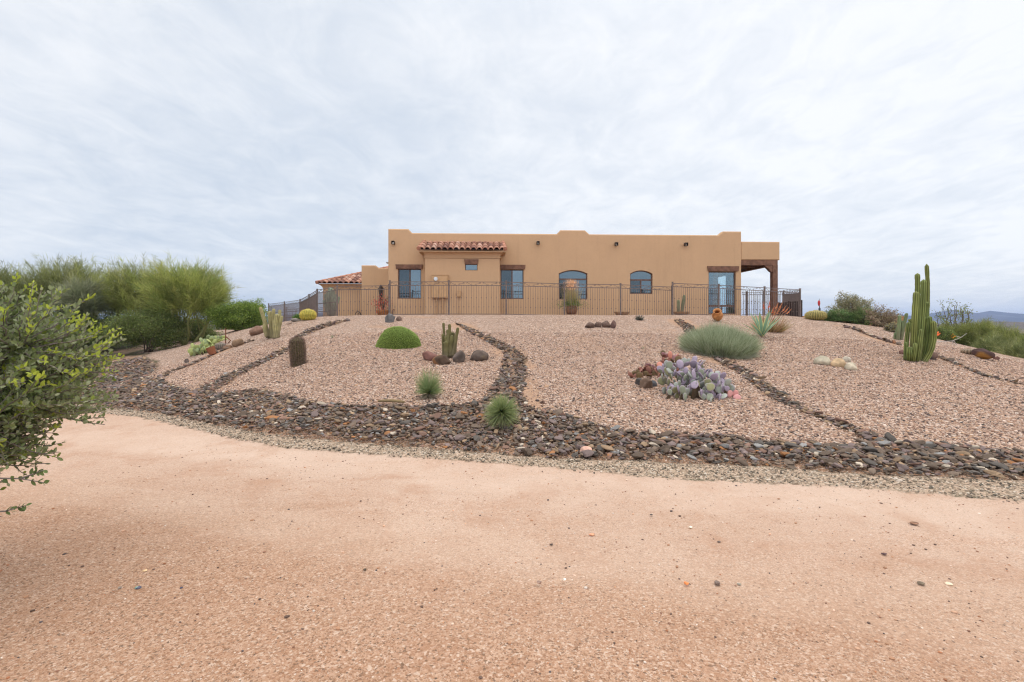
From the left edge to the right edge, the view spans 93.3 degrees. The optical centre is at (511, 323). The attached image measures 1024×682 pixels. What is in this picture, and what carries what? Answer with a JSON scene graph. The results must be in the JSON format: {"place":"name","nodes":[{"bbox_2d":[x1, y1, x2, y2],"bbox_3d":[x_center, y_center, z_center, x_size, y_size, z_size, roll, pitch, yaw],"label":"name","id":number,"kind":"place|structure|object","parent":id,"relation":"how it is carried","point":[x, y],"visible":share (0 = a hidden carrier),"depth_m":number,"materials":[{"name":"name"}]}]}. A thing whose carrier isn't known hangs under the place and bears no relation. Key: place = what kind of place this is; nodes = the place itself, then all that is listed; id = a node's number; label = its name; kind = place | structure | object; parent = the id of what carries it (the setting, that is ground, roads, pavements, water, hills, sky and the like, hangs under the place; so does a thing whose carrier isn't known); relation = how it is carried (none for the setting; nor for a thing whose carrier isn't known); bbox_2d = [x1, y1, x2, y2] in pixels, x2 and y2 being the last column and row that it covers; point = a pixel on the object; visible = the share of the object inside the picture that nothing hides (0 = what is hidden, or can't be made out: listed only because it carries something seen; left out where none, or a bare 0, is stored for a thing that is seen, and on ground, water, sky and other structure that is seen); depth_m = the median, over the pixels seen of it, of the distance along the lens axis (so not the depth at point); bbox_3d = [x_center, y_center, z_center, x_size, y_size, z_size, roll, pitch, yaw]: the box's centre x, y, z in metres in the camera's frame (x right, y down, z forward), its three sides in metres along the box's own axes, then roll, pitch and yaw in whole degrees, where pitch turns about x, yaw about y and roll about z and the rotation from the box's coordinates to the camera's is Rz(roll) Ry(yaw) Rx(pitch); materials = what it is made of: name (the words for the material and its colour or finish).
{"place":"outdoors","nodes":[
{"label":"outdoors","id":0,"kind":"place"},
{"bbox_2d":[0,410,1023,681],"bbox_3d":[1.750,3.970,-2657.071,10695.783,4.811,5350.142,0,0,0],"label":"dirt road","id":1,"kind":"structure","parent":0,"point":[100,460],"depth_m":3.21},
{"bbox_2d":[0,272,125,514],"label":"jojoba bush","id":2,"kind":"object","parent":1,"relation":"on","point":[42,374],"visible":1,"depth_m":2.99,"materials":[{"name":"green plant"}]},
{"bbox_2d":[0,433,1022,681],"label":"loose grit","id":3,"kind":"object","parent":1,"relation":"on","point":[496,573],"visible":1,"depth_m":3.01,"materials":[{"name":"gravel"}]},
{"bbox_2d":[0,0,1023,317],"label":"sky","id":4,"kind":"structure","parent":0,"point":[280,144],"materials":[{"name":"white"}]},
{"bbox_2d":[75,329,1023,494],"bbox_3d":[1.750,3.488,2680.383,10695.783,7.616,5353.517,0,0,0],"label":"ground","id":5,"kind":"structure","parent":0,"point":[967,485],"depth_m":5.33,"materials":[{"name":"gravel"}]},
{"bbox_2d":[0,260,46,314],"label":"palo verde","id":6,"kind":"object","parent":5,"relation":"on","point":[3,277],"visible":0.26,"depth_m":27.41,"materials":[{"name":"green plant"}]},
{"bbox_2d":[6,308,71,337],"bbox_3d":[-23.209,0.387,22.942,4.829,2.702,4.103,0,0,0],"label":"shrub","id":7,"kind":"object","parent":5,"relation":"on","point":[60,324],"depth_m":23.25,"materials":[{"name":"green plant"}]},
{"bbox_2d":[0,253,120,323],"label":"palo verde","id":8,"kind":"object","parent":5,"relation":"on","point":[56,275],"visible":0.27,"depth_m":28.04,"materials":[{"name":"green plant"}]},
{"bbox_2d":[42,272,113,350],"bbox_3d":[-22.256,-0.560,25.024,2.810,4.412,3.178,0,0,14],"label":"palo verde","id":9,"kind":"object","parent":5,"relation":"on","point":[74,293],"visible":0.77,"depth_m":24.65,"materials":[{"name":"green plant"}]},
{"bbox_2d":[67,309,126,349],"bbox_3d":[-21.782,0.276,25.576,3.586,2.553,3.502,0,0,0],"label":"shrub","id":10,"kind":"object","parent":5,"relation":"on","point":[99,321],"visible":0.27,"depth_m":25.01,"materials":[{"name":"green plant"}]},
{"bbox_2d":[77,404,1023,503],"bbox_3d":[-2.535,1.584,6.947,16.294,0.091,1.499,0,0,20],"label":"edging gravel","id":11,"kind":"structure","parent":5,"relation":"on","point":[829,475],"depth_m":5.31,"materials":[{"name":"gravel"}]},
{"bbox_2d":[81,315,1023,479],"bbox_3d":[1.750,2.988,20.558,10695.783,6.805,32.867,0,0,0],"label":"gravel mound","id":12,"kind":"object","parent":5,"relation":"on","point":[803,327],"visible":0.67,"depth_m":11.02,"materials":[{"name":"gravel"}]},
{"bbox_2d":[88,254,152,345],"bbox_3d":[-20.778,-1.442,26.730,4.751,5.591,4.377,0,0,0],"label":"palo verde","id":13,"kind":"object","parent":12,"relation":"on","point":[118,298],"visible":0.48,"depth_m":25.84,"materials":[{"name":"green plant"}]},
{"bbox_2d":[97,303,201,352],"bbox_3d":[-17.078,0.208,22.825,4.066,2.509,3.458,0,0,0],"label":"shrub","id":14,"kind":"object","parent":12,"relation":"on","point":[144,328],"visible":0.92,"depth_m":22.33,"materials":[{"name":"green plant"}]},
{"bbox_2d":[121,251,241,345],"bbox_3d":[-15.968,-1.220,24.138,5.540,4.906,5.129,0,0,0],"label":"palo verde","id":15,"kind":"object","parent":12,"relation":"on","point":[182,290],"visible":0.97,"depth_m":23.02,"materials":[{"name":"green plant"}]},
{"bbox_2d":[172,317,223,340],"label":"shrub","id":16,"kind":"object","parent":12,"relation":"on","point":[195,330],"visible":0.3,"depth_m":26.09,"materials":[{"name":"green plant"}]},
{"bbox_2d":[187,335,220,355],"bbox_3d":[-10.965,0.798,17.244,0.932,0.809,1.233,0,0,0],"label":"prickly pear","id":17,"kind":"object","parent":12,"relation":"on","point":[199,349],"visible":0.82,"depth_m":17.11,"materials":[{"name":"green plant"}]},
{"bbox_2d":[206,346,215,354],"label":"rock","id":18,"kind":"object","parent":12,"relation":"on","point":[211,350],"visible":0.99,"depth_m":16.26,"materials":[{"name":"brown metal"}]},
{"bbox_2d":[215,342,225,349],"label":"rock","id":19,"kind":"object","parent":12,"relation":"on","point":[219,345],"visible":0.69,"depth_m":17.03,"materials":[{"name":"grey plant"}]},
{"bbox_2d":[231,338,243,346],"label":"boulder","id":20,"kind":"object","parent":12,"relation":"on","point":[237,342],"visible":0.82,"depth_m":16.82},
{"bbox_2d":[199,299,277,330],"bbox_3d":[-13.255,-0.473,23.544,3.429,1.765,2.971,0,0,18],"label":"shrub","id":21,"kind":"object","parent":12,"relation":"on","point":[240,315],"visible":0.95,"depth_m":22.95,"materials":[{"name":"green plant"}]},
{"bbox_2d":[249,326,262,335],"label":"boulder","id":22,"kind":"object","parent":12,"relation":"on","point":[256,330],"visible":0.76,"depth_m":18.03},
{"bbox_2d":[259,307,282,338],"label":"column cactus","id":23,"kind":"object","parent":12,"relation":"on","point":[273,330],"depth_m":16.81,"materials":[{"name":"plant"}]},
{"bbox_2d":[287,335,307,366],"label":"barrel cactus","id":24,"kind":"object","parent":12,"relation":"on","point":[297,350],"visible":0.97,"depth_m":11.79,"materials":[{"name":"brown plant"}]},
{"bbox_2d":[299,308,316,319],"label":"golden barrel cactus","id":25,"kind":"object","parent":12,"relation":"on","point":[308,314],"visible":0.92,"depth_m":19.37,"materials":[{"name":"yellow plant"}]},
{"bbox_2d":[268,284,388,323],"bbox_3d":[-13.199,-0.876,29.836,1.748,1.880,22.446,0,0,-39],"label":"iron fence","id":26,"kind":"object","parent":12,"relation":"on","point":[311,303],"visible":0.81,"depth_m":24.18,"materials":[{"name":"metal"}]},
{"bbox_2d":[323,288,338,315],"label":"column cactus","id":27,"kind":"object","parent":12,"relation":"on","point":[330,301],"depth_m":24.03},
{"bbox_2d":[371,294,387,314],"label":"potted flowers","id":28,"kind":"object","parent":12,"relation":"on","point":[381,311],"visible":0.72,"depth_m":24.06,"materials":[{"name":"red plant"}]},
{"bbox_2d":[385,313,394,322],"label":"boulder","id":29,"kind":"object","parent":12,"relation":"on","point":[389,317],"visible":0.88,"depth_m":18.04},
{"bbox_2d":[378,399,404,402],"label":"dry cactus stem","id":30,"kind":"object","parent":12,"relation":"on","point":[392,400],"visible":1,"depth_m":7.78,"materials":[{"name":"beige plant"}]},
{"bbox_2d":[375,326,420,348],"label":"cushion plant","id":31,"kind":"object","parent":12,"relation":"on","point":[397,337],"visible":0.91,"depth_m":12.98,"materials":[{"name":"green plant"}]},
{"bbox_2d":[412,366,444,399],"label":"spiky yucca","id":32,"kind":"object","parent":12,"relation":"on","point":[429,388],"visible":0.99,"depth_m":8.04,"materials":[{"name":"green plant"}]},
{"bbox_2d":[422,351,437,360],"bbox_3d":[-1.947,0.795,11.597,0.376,0.304,0.295,0,0,33],"label":"boulder","id":33,"kind":"object","parent":12,"relation":"on","point":[428,355],"visible":0.73,"depth_m":11.47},
{"bbox_2d":[432,355,450,364],"bbox_3d":[-1.618,0.860,11.159,0.444,0.298,0.334,0,0,0],"label":"boulder","id":34,"kind":"object","parent":12,"relation":"on","point":[441,359],"visible":0.85,"depth_m":11.04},
{"bbox_2d":[441,323,458,357],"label":"column cactus","id":35,"kind":"object","parent":12,"relation":"on","point":[449,343],"depth_m":11.71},
{"bbox_2d":[452,350,465,362],"bbox_3d":[-1.249,0.796,11.377,0.305,0.353,0.264,0,0,0],"label":"boulder","id":36,"kind":"object","parent":12,"relation":"on","point":[459,356],"visible":0.87,"depth_m":11.28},
{"bbox_2d":[470,350,488,360],"bbox_3d":[-0.784,0.790,11.610,0.449,0.345,0.357,0,0,0],"label":"boulder","id":37,"kind":"object","parent":12,"relation":"on","point":[479,355],"visible":0.84,"depth_m":11.48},
{"bbox_2d":[481,393,521,430],"bbox_3d":[-0.141,1.209,6.720,0.639,0.597,0.636,0,0,0],"label":"spiky yucca","id":38,"kind":"object","parent":12,"relation":"on","point":[501,411],"visible":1,"depth_m":6.64,"materials":[{"name":"green plant"}]},
{"bbox_2d":[522,448,532,455],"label":"cobble","id":39,"kind":"object","parent":12,"relation":"on","point":[527,451],"visible":1,"depth_m":5.78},
{"bbox_2d":[389,280,671,314],"bbox_3d":[1.090,-1.039,22.049,13.181,1.827,0.399,0,0,-6],"label":"iron fence","id":40,"kind":"object","parent":12,"relation":"on","point":[505,284],"visible":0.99,"depth_m":21.88,"materials":[{"name":"metal"}]},
{"bbox_2d":[315,229,778,315],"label":"stucco house","id":41,"kind":"structure","parent":12,"relation":"on","point":[581,257],"depth_m":24.80,"materials":[{"name":"brown paint"}]},
{"bbox_2d":[398,269,420,298],"bbox_3d":[-5.179,-2.035,24.558,1.156,1.510,0.068,0,0,-2],"label":"window","id":42,"kind":"structure","parent":41,"relation":"in","point":[413,276],"depth_m":24.54,"materials":[{"name":"blue glass"}]},
{"bbox_2d":[465,264,477,269],"bbox_3d":[-1.999,-2.782,23.794,0.603,0.304,0.040,0,0,-2],"label":"window","id":43,"kind":"structure","parent":41,"relation":"in","point":[467,266],"depth_m":23.79,"materials":[{"name":"blue glass"}]},
{"bbox_2d":[501,270,522,298],"bbox_3d":[0.000,-2.026,24.758,1.167,1.505,0.068,0,0,-2],"label":"window","id":44,"kind":"structure","parent":41,"relation":"in","point":[509,275],"depth_m":24.75,"materials":[{"name":"blue glass"}]},
{"bbox_2d":[559,270,586,298],"bbox_3d":[3.124,-2.009,24.878,1.470,1.494,0.068,0,0,-2],"label":"window","id":45,"kind":"structure","parent":41,"relation":"in","point":[580,277],"depth_m":24.88,"materials":[{"name":"blue glass"}]},
{"bbox_2d":[630,271,651,293],"bbox_3d":[6.656,-2.152,25.015,1.168,1.203,0.068,0,0,-2],"label":"window","id":46,"kind":"structure","parent":41,"relation":"in","point":[637,277],"depth_m":25.01,"materials":[{"name":"blue glass"}]},
{"bbox_2d":[709,272,734,313],"bbox_3d":[10.892,-1.618,25.178,1.432,2.203,0.068,0,0,-2],"label":"glass door","id":47,"kind":"structure","parent":41,"relation":"in","point":[721,306],"depth_m":25.17,"materials":[{"name":"blue glass"}]},
{"bbox_2d":[80,318,1023,479],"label":"river rock","id":48,"kind":"object","parent":12,"relation":"on","point":[125,386],"visible":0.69,"depth_m":7.07,"materials":[{"name":"stone"}]},
{"bbox_2d":[412,426,425,430],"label":"cobble","id":49,"kind":"object","parent":48,"relation":"on","point":[419,428],"visible":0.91,"depth_m":6.65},
{"bbox_2d":[454,434,465,440],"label":"cobble","id":50,"kind":"object","parent":48,"relation":"on","point":[459,437],"visible":0.94,"depth_m":6.28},
{"bbox_2d":[581,450,593,456],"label":"cobble","id":51,"kind":"object","parent":48,"relation":"on","point":[587,453],"visible":0.95,"depth_m":5.64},
{"bbox_2d":[601,445,613,450],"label":"cobble","id":52,"kind":"object","parent":48,"relation":"on","point":[607,447],"visible":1,"depth_m":5.76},
{"bbox_2d":[653,440,667,446],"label":"cobble","id":53,"kind":"object","parent":48,"relation":"on","point":[659,443],"visible":0.66,"depth_m":5.88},
{"bbox_2d":[658,430,673,437],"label":"cobble","id":54,"kind":"object","parent":48,"relation":"on","point":[668,433],"visible":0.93,"depth_m":6.17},
{"bbox_2d":[784,442,799,447],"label":"cobble","id":55,"kind":"object","parent":48,"relation":"on","point":[788,444],"visible":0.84,"depth_m":5.83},
{"bbox_2d":[818,457,837,462],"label":"cobble","id":56,"kind":"object","parent":48,"relation":"on","point":[825,460],"visible":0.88,"depth_m":5.39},
{"bbox_2d":[840,454,853,458],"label":"cobble","id":57,"kind":"object","parent":48,"relation":"on","point":[847,456],"visible":0.92,"depth_m":5.48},
{"bbox_2d":[861,458,876,465],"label":"cobble","id":58,"kind":"object","parent":48,"relation":"on","point":[868,461],"visible":1,"depth_m":5.31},
{"bbox_2d":[863,446,877,451],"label":"cobble","id":59,"kind":"object","parent":48,"relation":"on","point":[869,449],"visible":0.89,"depth_m":5.67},
{"bbox_2d":[909,443,920,448],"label":"cobble","id":60,"kind":"object","parent":48,"relation":"on","point":[914,445],"visible":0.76,"depth_m":5.83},
{"bbox_2d":[922,444,937,447],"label":"cobble","id":61,"kind":"object","parent":48,"relation":"on","point":[931,445],"visible":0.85,"depth_m":5.90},
{"bbox_2d":[925,463,938,468],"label":"cobble","id":62,"kind":"object","parent":48,"relation":"on","point":[932,465],"visible":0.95,"depth_m":5.22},
{"bbox_2d":[943,455,958,462],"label":"cobble","id":63,"kind":"object","parent":48,"relation":"on","point":[950,459],"visible":0.91,"depth_m":5.39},
{"bbox_2d":[955,451,970,455],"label":"cobble","id":64,"kind":"object","parent":48,"relation":"on","point":[965,453],"visible":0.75,"depth_m":5.63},
{"bbox_2d":[554,279,589,313],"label":"cactus","id":65,"kind":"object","parent":12,"relation":"on","point":[574,300],"depth_m":23.43,"materials":[{"name":"green plant"}]},
{"bbox_2d":[602,321,609,327],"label":"boulder","id":66,"kind":"object","parent":12,"relation":"on","point":[605,324],"visible":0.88,"depth_m":16.86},
{"bbox_2d":[631,452,643,458],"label":"cobble","id":67,"kind":"object","parent":12,"relation":"on","point":[637,455],"visible":0.99,"depth_m":5.54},
{"bbox_2d":[639,378,652,387],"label":"boulder","id":68,"kind":"object","parent":12,"relation":"on","point":[646,383],"visible":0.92,"depth_m":8.93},
{"bbox_2d":[628,350,681,377],"bbox_3d":[3.074,0.873,10.224,1.782,0.584,0.675,0,0,-36],"label":"prickly pear","id":69,"kind":"object","parent":12,"relation":"on","point":[646,370],"visible":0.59,"depth_m":10.06,"materials":[{"name":"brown plant"}]},
{"bbox_2d":[673,312,688,314],"bbox_3d":[8.471,-0.510,24.200,0.840,0.200,0.840,0,0,0],"label":"shallow bowl","id":70,"kind":"object","parent":12,"relation":"on","point":[677,313],"visible":0.57,"depth_m":23.92,"materials":[{"name":"beige ceramic"}]},
{"bbox_2d":[677,295,684,311],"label":"column cactus","id":71,"kind":"object","parent":70,"relation":"in","point":[682,305],"depth_m":24.11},
{"bbox_2d":[657,356,734,401],"bbox_3d":[3.206,0.980,8.630,1.271,0.750,1.500,0,0,0],"label":"prickly pear","id":72,"kind":"object","parent":12,"relation":"on","point":[693,382],"visible":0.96,"depth_m":8.32,"materials":[{"name":"purple plant"}]},
{"bbox_2d":[712,308,722,320],"bbox_3d":[7.865,-0.352,18.519,0.423,0.489,0.472,0,0,0],"label":"clay jar","id":73,"kind":"object","parent":12,"relation":"on","point":[717,314],"visible":1,"depth_m":18.43,"materials":[{"name":"ceramic"}]},
{"bbox_2d":[674,320,765,359],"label":"shrubby grass","id":74,"kind":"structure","parent":12,"relation":"on","point":[722,341],"depth_m":12.38,"materials":[{"name":"green plant"}]},
{"bbox_2d":[727,390,740,398],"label":"rock","id":75,"kind":"object","parent":12,"relation":"on","point":[734,393],"visible":0.94,"depth_m":8.26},
{"bbox_2d":[672,282,800,316],"bbox_3d":[11.101,-1.046,23.628,7.469,1.860,0.152,0,0,-15],"label":"iron fence","id":76,"kind":"object","parent":12,"relation":"on","point":[765,300],"visible":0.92,"depth_m":23.52,"materials":[{"name":"metal"}]},
{"bbox_2d":[734,309,780,335],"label":"agave","id":77,"kind":"object","parent":12,"relation":"on","point":[762,328],"visible":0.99,"depth_m":15.49,"materials":[{"name":"green plant"}]},
{"bbox_2d":[742,290,797,314],"bbox_3d":[15.680,-1.198,28.018,1.870,1.840,6.449,0,0,0],"label":"iron fence","id":78,"kind":"object","parent":12,"relation":"on","point":[786,297],"visible":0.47,"depth_m":30.86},
{"bbox_2d":[750,301,793,332],"bbox_3d":[9.061,-0.256,16.985,1.624,1.188,1.526,0,0,-36],"label":"aloe","id":79,"kind":"object","parent":12,"relation":"on","point":[780,327],"visible":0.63,"depth_m":16.96,"materials":[{"name":"orange plant"}]},
{"bbox_2d":[778,300,801,316],"bbox_3d":[15.066,-0.747,26.268,0.088,0.993,2.704,0,0,6],"label":"slatted screen","id":80,"kind":"object","parent":12,"relation":"on","point":[793,308],"visible":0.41,"depth_m":26.15,"materials":[{"name":"brown metal"}]},
{"bbox_2d":[804,309,827,319],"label":"golden barrel cactus","id":81,"kind":"object","parent":12,"relation":"on","point":[815,314],"visible":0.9,"depth_m":20.17,"materials":[{"name":"yellow plant"}]},
{"bbox_2d":[813,355,830,364],"bbox_3d":[7.576,0.923,11.831,0.396,0.311,0.302,0,0,0],"label":"boulder","id":82,"kind":"object","parent":12,"relation":"on","point":[822,359],"visible":0.83,"depth_m":11.73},
{"bbox_2d":[831,358,845,366],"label":"boulder","id":83,"kind":"object","parent":12,"relation":"on","point":[837,362],"visible":0.73,"depth_m":11.62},
{"bbox_2d":[824,308,856,321],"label":"shrub","id":84,"kind":"object","parent":12,"relation":"on","point":[832,316],"visible":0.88,"depth_m":20.05,"materials":[{"name":"green plant"}]},
{"bbox_2d":[835,417,849,424],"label":"cobble","id":85,"kind":"object","parent":12,"relation":"on","point":[837,419],"visible":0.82,"depth_m":6.85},
{"bbox_2d":[836,448,851,454],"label":"cobble","id":86,"kind":"object","parent":12,"relation":"on","point":[843,451],"visible":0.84,"depth_m":5.67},
{"bbox_2d":[823,290,874,323],"bbox_3d":[14.459,-0.675,20.562,2.533,1.536,1.602,0,0,0],"label":"branching shrub","id":87,"kind":"object","parent":12,"relation":"on","point":[844,303],"visible":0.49,"depth_m":20.32,"materials":[{"name":"green plant"}]},
{"bbox_2d":[844,362,857,370],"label":"boulder","id":88,"kind":"object","parent":12,"relation":"on","point":[850,366],"visible":0.74,"depth_m":11.28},
{"bbox_2d":[850,306,879,324],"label":"shrub","id":89,"kind":"object","parent":12,"relation":"on","point":[861,320],"visible":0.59,"depth_m":19.95,"materials":[{"name":"green plant"}]},
{"bbox_2d":[863,302,903,326],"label":"branching shrub","id":90,"kind":"object","parent":12,"relation":"on","point":[883,319],"visible":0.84,"depth_m":19.02,"materials":[{"name":"green plant"}]},
{"bbox_2d":[883,321,896,331],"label":"shrub","id":91,"kind":"object","parent":12,"relation":"on","point":[892,327],"visible":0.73,"depth_m":17.74,"materials":[{"name":"green plant"}]},
{"bbox_2d":[884,432,896,442],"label":"cobble","id":92,"kind":"object","parent":12,"relation":"on","point":[889,436],"visible":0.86,"depth_m":6.19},
{"bbox_2d":[893,313,907,339],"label":"column cactus","id":93,"kind":"object","parent":12,"relation":"on","point":[899,331],"depth_m":16.40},
{"bbox_2d":[895,462,908,469],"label":"cobble","id":94,"kind":"object","parent":12,"relation":"on","point":[904,467],"visible":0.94,"depth_m":5.19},
{"bbox_2d":[903,264,936,361],"bbox_3d":[11.111,-0.293,13.072,1.425,2.770,0.586,0,0,-23],"label":"column cactus","id":95,"kind":"object","parent":12,"relation":"on","point":[921,330],"depth_m":12.97,"materials":[{"name":"plant"}]},
{"bbox_2d":[937,325,961,340],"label":"shrub","id":96,"kind":"object","parent":12,"relation":"on","point":[944,334],"visible":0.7,"depth_m":17.73,"materials":[{"name":"green plant"}]},
{"bbox_2d":[960,347,973,353],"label":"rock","id":97,"kind":"object","parent":12,"relation":"on","point":[966,350],"visible":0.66,"depth_m":14.94,"materials":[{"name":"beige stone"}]},
{"bbox_2d":[971,348,994,358],"bbox_3d":[13.915,0.879,14.279,0.532,0.321,0.280,0,0,29],"label":"rock","id":98,"kind":"object","parent":12,"relation":"on","point":[981,353],"visible":1,"depth_m":14.21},
{"bbox_2d":[989,462,1009,470],"bbox_3d":[5.285,1.542,5.251,0.126,0.069,0.165,0,0,-44],"label":"cobble","id":99,"kind":"object","parent":12,"relation":"on","point":[1000,465],"visible":0.97,"depth_m":5.22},
{"bbox_2d":[735,457,747,465],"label":"cobble","id":100,"kind":"object","parent":5,"relation":"on","point":[741,461],"visible":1,"depth_m":5.45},
{"bbox_2d":[938,318,965,343],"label":"desert bush","id":101,"kind":"object","parent":5,"relation":"on","point":[948,327],"visible":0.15,"depth_m":19.20,"materials":[{"name":"green plant"}]},
{"bbox_2d":[930,298,977,328],"bbox_3d":[17.866,0.026,19.875,2.532,2.256,1.186,0,0,-19],"label":"sapling","id":102,"kind":"object","parent":5,"relation":"on","point":[955,316],"visible":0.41,"depth_m":19.83,"materials":[{"name":"green plant"}]},
{"bbox_2d":[955,314,1014,346],"bbox_3d":[18.363,0.505,19.037,2.334,1.821,2.156,0,0,0],"label":"desert bush","id":103,"kind":"object","parent":5,"relation":"on","point":[971,330],"visible":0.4,"depth_m":18.84,"materials":[{"name":"green plant"}]},
{"bbox_2d":[966,330,1015,351],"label":"desert bush","id":104,"kind":"object","parent":5,"relation":"on","point":[986,344],"visible":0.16,"depth_m":17.14,"materials":[{"name":"green plant"}]},
{"bbox_2d":[983,470,1005,478],"bbox_3d":[4.995,1.549,5.001,0.178,0.047,0.091,15,15,37],"label":"cobble","id":105,"kind":"object","parent":5,"relation":"on","point":[991,472],"visible":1,"depth_m":4.99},
{"bbox_2d":[973,320,1023,342],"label":"desert bush","id":106,"kind":"object","parent":5,"relation":"on","point":[1005,332],"visible":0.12,"depth_m":17.96,"materials":[{"name":"green plant"}]},
{"bbox_2d":[990,335,1023,357],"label":"desert bush","id":107,"kind":"object","parent":5,"relation":"on","point":[1014,349],"visible":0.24,"depth_m":15.80,"materials":[{"name":"green plant"}]},
{"bbox_2d":[1006,329,1023,345],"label":"desert bush","id":108,"kind":"object","parent":5,"relation":"on","point":[1017,337],"visible":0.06,"depth_m":17.27,"materials":[{"name":"green plant"}]},
{"bbox_2d":[98,310,1023,323],"bbox_3d":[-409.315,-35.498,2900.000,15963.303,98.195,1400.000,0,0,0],"label":"mountains","id":109,"kind":"structure","parent":0,"point":[1005,316],"depth_m":2688.83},
{"bbox_2d":[99,321,1023,329],"bbox_3d":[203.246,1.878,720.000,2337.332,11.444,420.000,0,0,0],"label":"hills","id":110,"kind":"structure","parent":0,"point":[1019,324],"depth_m":656.03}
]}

